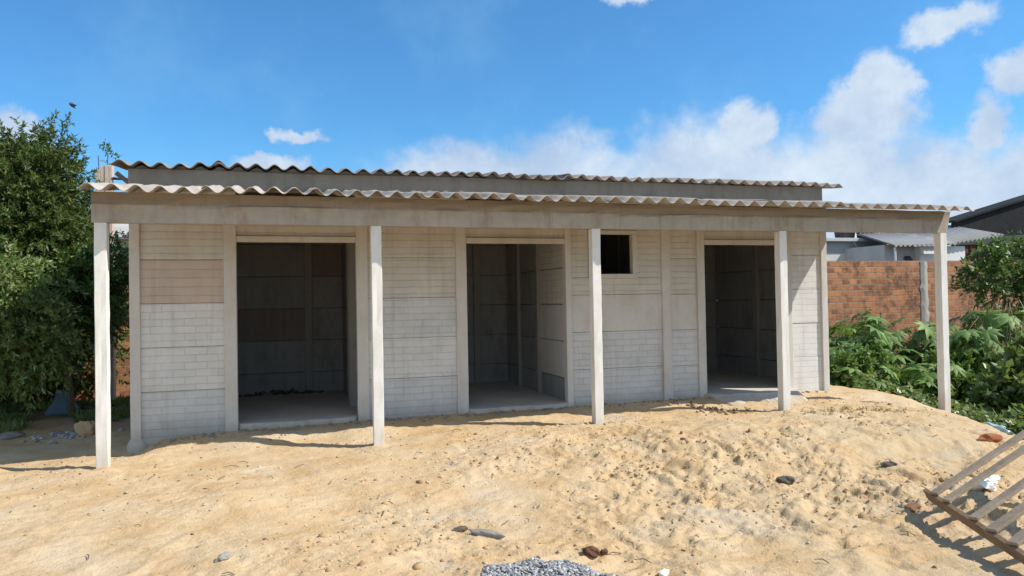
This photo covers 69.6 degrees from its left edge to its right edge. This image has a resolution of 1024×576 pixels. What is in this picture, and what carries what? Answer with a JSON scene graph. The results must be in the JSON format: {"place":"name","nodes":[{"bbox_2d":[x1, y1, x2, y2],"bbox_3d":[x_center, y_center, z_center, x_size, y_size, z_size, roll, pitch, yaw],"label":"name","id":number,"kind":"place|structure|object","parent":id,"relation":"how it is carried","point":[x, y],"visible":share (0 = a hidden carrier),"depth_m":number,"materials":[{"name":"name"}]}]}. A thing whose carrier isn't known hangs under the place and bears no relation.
{"place":"outdoors","nodes":[
{"label":"outdoors","id":0,"kind":"place"},
{"bbox_2d":[49,224,128,261],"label":"neighbour house","id":1,"kind":"structure","parent":0,"point":[123,227],"depth_m":15.38,"materials":[{"name":"metal"}]},
{"bbox_2d":[0,385,1023,575],"bbox_3d":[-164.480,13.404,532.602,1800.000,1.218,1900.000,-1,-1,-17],"label":"ground","id":2,"kind":"structure","parent":0,"point":[67,537],"depth_m":5.75,"materials":[{"name":"beige sand"}]},
{"bbox_2d":[0,431,25,439],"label":"cement chunk","id":3,"kind":"object","parent":2,"relation":"on","point":[10,435],"visible":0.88,"depth_m":8.86,"materials":[{"name":"grey concrete"}]},
{"bbox_2d":[0,234,94,414],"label":"drooping shrub","id":4,"kind":"object","parent":2,"relation":"on","point":[21,335],"visible":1,"depth_m":8.99,"materials":[{"name":"green plant"}]},
{"bbox_2d":[44,388,80,415],"bbox_3d":[-6.479,1.629,10.616,0.400,0.367,0.320,-1,-1,-17],"label":"tarp","id":5,"kind":"object","parent":2,"relation":"on","point":[59,405],"visible":0.73,"depth_m":10.51,"materials":[{"name":"blue plastic"}]},
{"bbox_2d":[0,110,129,392],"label":"evergreen tree","id":6,"kind":"object","parent":2,"relation":"on","point":[40,197],"visible":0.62,"depth_m":10.57,"materials":[{"name":"green plant"}]},
{"bbox_2d":[0,393,129,432],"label":"grass","id":7,"kind":"structure","parent":2,"relation":"on","point":[11,422],"depth_m":10.35,"materials":[{"name":"green plant"}]},
{"bbox_2d":[0,264,129,407],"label":"background thicket","id":8,"kind":"object","parent":2,"relation":"on","point":[76,385],"visible":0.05,"depth_m":11.73,"materials":[{"name":"green plant"}]},
{"bbox_2d":[21,428,123,443],"bbox_3d":[-5.336,1.786,8.940,1.103,0.100,0.731,-1,-1,-17],"label":"rubble","id":9,"kind":"object","parent":2,"relation":"on","point":[67,436],"visible":0.8,"depth_m":8.86,"materials":[{"name":"grey stone"}]},
{"bbox_2d":[19,231,129,416],"bbox_3d":[-6.089,0.576,10.521,2.159,2.999,1.494,0,-1,-46],"label":"leafy shrub","id":10,"kind":"object","parent":2,"relation":"on","point":[120,283],"visible":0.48,"depth_m":10.38,"materials":[{"name":"green plant"}]},
{"bbox_2d":[74,420,94,435],"bbox_3d":[-5.189,1.732,8.970,0.270,0.246,0.229,-1,-1,-28],"label":"sand clod","id":11,"kind":"object","parent":2,"relation":"on","point":[84,428],"visible":0.72,"depth_m":8.89,"materials":[{"name":"beige sand"}]},
{"bbox_2d":[95,139,127,399],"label":"block pillar","id":12,"kind":"structure","parent":2,"relation":"on","point":[105,173],"depth_m":11.48,"materials":[{"name":"concrete"}]},
{"bbox_2d":[214,551,230,562],"bbox_3d":[-1.715,1.600,4.377,0.053,0.054,0.111,-1,-1,27],"label":"cement chunk","id":13,"kind":"object","parent":2,"relation":"on","point":[225,555],"visible":1,"depth_m":4.36,"materials":[{"name":"white concrete"}]},
{"bbox_2d":[451,526,467,532],"bbox_3d":[-0.357,1.649,5.017,0.123,0.054,0.059,0,-1,-34],"label":"dark stone","id":14,"kind":"object","parent":2,"relation":"on","point":[460,529],"visible":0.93,"depth_m":5.00,"materials":[{"name":"grey stone"}]},
{"bbox_2d":[468,529,505,538],"bbox_3d":[-0.172,1.631,4.883,0.289,0.056,0.055,-1,-1,26],"label":"cement chunk","id":15,"kind":"object","parent":2,"relation":"on","point":[490,533],"visible":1,"depth_m":4.86,"materials":[{"name":"grey concrete"}]},
{"bbox_2d":[153,390,826,446],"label":"mortar crumbs","id":16,"kind":"object","parent":2,"relation":"on","point":[330,423],"visible":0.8,"depth_m":8.62,"materials":[{"name":"grey concrete"}]},
{"bbox_2d":[0,261,1023,402],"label":"brick wall","id":17,"kind":"structure","parent":2,"relation":"on","point":[892,291],"depth_m":17.19,"materials":[{"name":"brick"}]},
{"bbox_2d":[4,393,1023,575],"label":"pebbles","id":18,"kind":"object","parent":2,"relation":"on","point":[685,571],"visible":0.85,"depth_m":6.10,"materials":[{"name":"beige stone"}]},
{"bbox_2d":[76,159,974,468],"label":"concrete house","id":19,"kind":"structure","parent":2,"relation":"on","point":[378,295],"depth_m":9.13,"materials":[{"name":"grey concrete"}]},
{"bbox_2d":[238,388,324,396],"bbox_3d":[-3.381,1.548,10.842,1.227,0.118,0.321,-1,-1,-17],"label":"room rubble","id":20,"kind":"object","parent":19,"relation":"on","point":[280,391],"visible":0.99,"depth_m":10.87,"materials":[{"name":"stone"}]},
{"bbox_2d":[588,230,637,277],"bbox_3d":[1.313,-0.441,9.644,0.685,0.625,0.096,-1,-1,-17],"label":"window frame","id":21,"kind":"structure","parent":19,"relation":"in","point":[632,234],"depth_m":9.68,"materials":[{"name":"concrete"}]},
{"bbox_2d":[86,407,970,575],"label":"twigs","id":22,"kind":"object","parent":2,"relation":"on","point":[538,506],"visible":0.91,"depth_m":5.47,"materials":[{"name":"brown wood"}]},
{"bbox_2d":[480,555,615,575],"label":"gravel heap","id":23,"kind":"object","parent":2,"relation":"on","point":[557,567],"visible":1,"depth_m":4.16,"materials":[{"name":"grey gravel"}]},
{"bbox_2d":[582,546,599,557],"bbox_3d":[0.485,1.617,4.503,0.106,0.078,0.098,-1,-1,-23],"label":"clay lump","id":24,"kind":"object","parent":2,"relation":"on","point":[592,551],"visible":0.99,"depth_m":4.47,"materials":[{"name":"brown soil"}]},
{"bbox_2d":[600,548,607,554],"bbox_3d":[0.570,1.622,4.521,0.057,0.042,0.043,0,-1,-40],"label":"clay lump","id":25,"kind":"object","parent":2,"relation":"on","point":[604,551],"visible":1,"depth_m":4.50,"materials":[{"name":"brown soil"}]},
{"bbox_2d":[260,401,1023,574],"bbox_3d":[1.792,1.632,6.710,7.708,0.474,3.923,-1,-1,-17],"label":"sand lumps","id":26,"kind":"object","parent":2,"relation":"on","point":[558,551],"visible":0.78,"depth_m":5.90,"materials":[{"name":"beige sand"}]},
{"bbox_2d":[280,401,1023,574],"bbox_3d":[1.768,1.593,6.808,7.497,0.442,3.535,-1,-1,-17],"label":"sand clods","id":27,"kind":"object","parent":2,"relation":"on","point":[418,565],"visible":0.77,"depth_m":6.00,"materials":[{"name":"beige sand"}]},
{"bbox_2d":[658,569,668,575],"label":"white fragment","id":28,"kind":"object","parent":2,"relation":"on","point":[664,572],"visible":1,"depth_m":4.16,"materials":[{"name":"ceramic"}]},
{"bbox_2d":[668,400,756,414],"bbox_3d":[2.460,1.489,9.134,0.669,0.090,1.126,0,-1,-39],"label":"debris","id":29,"kind":"object","parent":2,"relation":"on","point":[692,405],"visible":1,"depth_m":9.10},
{"bbox_2d":[776,476,794,484],"bbox_3d":[2.287,1.610,6.147,0.163,0.090,0.119,-1,-1,-11],"label":"dark stone","id":30,"kind":"object","parent":2,"relation":"on","point":[788,480],"visible":0.85,"depth_m":6.10,"materials":[{"name":"grey stone"}]},
{"bbox_2d":[720,405,906,503],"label":"weed tufts","id":31,"kind":"object","parent":2,"relation":"on","point":[875,409],"visible":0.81,"depth_m":8.85,"materials":[{"name":"plant"}]},
{"bbox_2d":[826,232,886,260],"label":"flat roof house","id":32,"kind":"structure","parent":2,"relation":"on","point":[838,244],"depth_m":25.31,"materials":[{"name":"concrete"}]},
{"bbox_2d":[829,315,891,375],"bbox_3d":[6.222,1.428,13.472,1.384,1.848,1.568,-1,-1,25],"label":"castor plant","id":33,"kind":"object","parent":2,"relation":"on","point":[850,337],"visible":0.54,"depth_m":13.35,"materials":[{"name":"green plant"}]},
{"bbox_2d":[829,333,903,391],"bbox_3d":[6.018,1.582,13.043,2.026,1.554,1.526,-1,-1,-17],"label":"leafy bush","id":34,"kind":"object","parent":2,"relation":"on","point":[844,359],"visible":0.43,"depth_m":12.71,"materials":[{"name":"green plant"}]},
{"bbox_2d":[840,365,900,393],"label":"castor plant","id":35,"kind":"object","parent":2,"relation":"on","point":[868,382],"visible":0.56,"depth_m":12.35,"materials":[{"name":"green plant"}]},
{"bbox_2d":[834,309,920,375],"bbox_3d":[7.026,1.425,14.257,1.514,2.068,1.706,-1,-1,-17],"label":"castor plant","id":36,"kind":"object","parent":2,"relation":"on","point":[891,337],"visible":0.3,"depth_m":13.74,"materials":[{"name":"green plant"}]},
{"bbox_2d":[880,461,896,467],"bbox_3d":[3.396,1.593,6.628,0.166,0.071,0.066,-1,-1,0],"label":"dark stone","id":37,"kind":"object","parent":2,"relation":"on","point":[885,464],"visible":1,"depth_m":6.61,"materials":[{"name":"grey stone"}]},
{"bbox_2d":[904,503,920,512],"bbox_3d":[2.976,1.635,5.468,0.148,0.073,0.096,-1,-1,-28],"label":"brick fragment","id":38,"kind":"object","parent":2,"relation":"on","point":[913,507],"visible":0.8,"depth_m":5.44,"materials":[{"name":"orange brick"}]},
{"bbox_2d":[888,318,957,367],"bbox_3d":[7.939,1.520,14.221,1.321,1.865,1.412,-1,-1,17],"label":"castor plant","id":39,"kind":"object","parent":2,"relation":"on","point":[927,336],"visible":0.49,"depth_m":14.05,"materials":[{"name":"green plant"}]},
{"bbox_2d":[844,225,1003,260],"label":"corrugated roof house","id":40,"kind":"structure","parent":2,"relation":"on","point":[903,247],"depth_m":24.20,"materials":[{"name":"metal"}]},
{"bbox_2d":[829,365,1023,435],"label":"weeds","id":41,"kind":"object","parent":2,"relation":"on","point":[963,408],"visible":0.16,"depth_m":11.45,"materials":[{"name":"green plant"}]},
{"bbox_2d":[886,361,967,396],"bbox_3d":[7.171,1.853,12.754,1.203,1.190,1.278,-1,-1,-17],"label":"castor plant","id":42,"kind":"object","parent":2,"relation":"on","point":[928,377],"visible":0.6,"depth_m":12.50,"materials":[{"name":"green plant"}]},
{"bbox_2d":[878,341,997,415],"bbox_3d":[7.644,1.790,13.027,3.258,1.678,1.694,-1,-1,-17],"label":"leafy bush","id":43,"kind":"object","parent":2,"relation":"on","point":[961,383],"visible":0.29,"depth_m":12.86,"materials":[{"name":"green plant"}]},
{"bbox_2d":[923,430,1023,563],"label":"wooden frame","id":44,"kind":"object","parent":2,"relation":"on","point":[1009,546],"visible":1,"depth_m":4.78,"materials":[{"name":"brown wood"}]},
{"bbox_2d":[949,325,1004,369],"bbox_3d":[8.284,1.554,13.419,1.265,1.746,1.317,-1,-1,-17],"label":"castor plant","id":45,"kind":"object","parent":2,"relation":"on","point":[959,340],"visible":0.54,"depth_m":13.19,"materials":[{"name":"green plant"}]},
{"bbox_2d":[947,229,1023,346],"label":"tall shrub","id":46,"kind":"object","parent":2,"relation":"on","point":[994,264],"visible":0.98,"depth_m":14.97,"materials":[{"name":"green plant"}]},
{"bbox_2d":[949,195,1023,260],"bbox_3d":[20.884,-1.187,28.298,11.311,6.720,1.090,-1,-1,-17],"label":"dark roofed shed","id":47,"kind":"structure","parent":2,"relation":"on","point":[1004,217],"depth_m":26.98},
{"bbox_2d":[949,307,1023,349],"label":"castor plant","id":48,"kind":"object","parent":2,"relation":"on","point":[996,320],"visible":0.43,"depth_m":14.13,"materials":[{"name":"green plant"}]},
{"bbox_2d":[972,475,1000,491],"bbox_3d":[3.714,1.533,5.761,0.270,0.159,0.193,-1,-1,-19],"label":"plastic bag","id":49,"kind":"object","parent":2,"relation":"on","point":[990,483],"visible":0.64,"depth_m":5.71,"materials":[{"name":"white plastic"}]},
{"bbox_2d":[950,299,1023,361],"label":"plant","id":50,"kind":"object","parent":2,"relation":"on","point":[1008,329],"visible":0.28,"depth_m":14.15,"materials":[{"name":"green plant"}]},
{"bbox_2d":[978,433,1002,442],"bbox_3d":[4.759,1.507,7.344,0.254,0.120,0.114,-1,-1,0],"label":"brick fragment","id":51,"kind":"object","parent":2,"relation":"on","point":[992,437],"visible":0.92,"depth_m":7.30,"materials":[{"name":"brick"}]},
{"bbox_2d":[959,296,1022,348],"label":"castor plant","id":52,"kind":"object","parent":2,"relation":"on","point":[971,319],"visible":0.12,"depth_m":15.36,"materials":[{"name":"green plant"}]},
{"bbox_2d":[964,332,1023,422],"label":"leafy bush","id":53,"kind":"object","parent":2,"relation":"on","point":[999,384],"visible":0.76,"depth_m":11.59,"materials":[{"name":"green plant"}]},
{"bbox_2d":[984,422,1012,433],"bbox_3d":[5.587,1.637,8.547,0.395,0.160,0.225,-1,-1,12],"label":"plastic bag","id":54,"kind":"object","parent":2,"relation":"on","point":[1001,428],"visible":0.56,"depth_m":8.46,"materials":[{"name":"plastic"}]},
{"bbox_2d":[993,402,1023,439],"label":"leafy bush","id":55,"kind":"object","parent":2,"relation":"on","point":[1018,413],"visible":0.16,"depth_m":10.30,"materials":[{"name":"green plant"}]},
{"bbox_2d":[1000,327,1021,348],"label":"leafy bush","id":56,"kind":"object","parent":2,"relation":"on","point":[1003,344],"visible":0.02,"depth_m":13.43,"materials":[{"name":"green plant"}]},
{"bbox_2d":[1002,330,1023,357],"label":"leafy bush","id":57,"kind":"object","parent":2,"relation":"on","point":[1013,342],"visible":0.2,"depth_m":12.08,"materials":[{"name":"green plant"}]},
{"bbox_2d":[0,0,1023,245],"label":"sky","id":58,"kind":"structure","parent":0,"point":[883,101],"materials":[{"name":"blue"}]}
]}

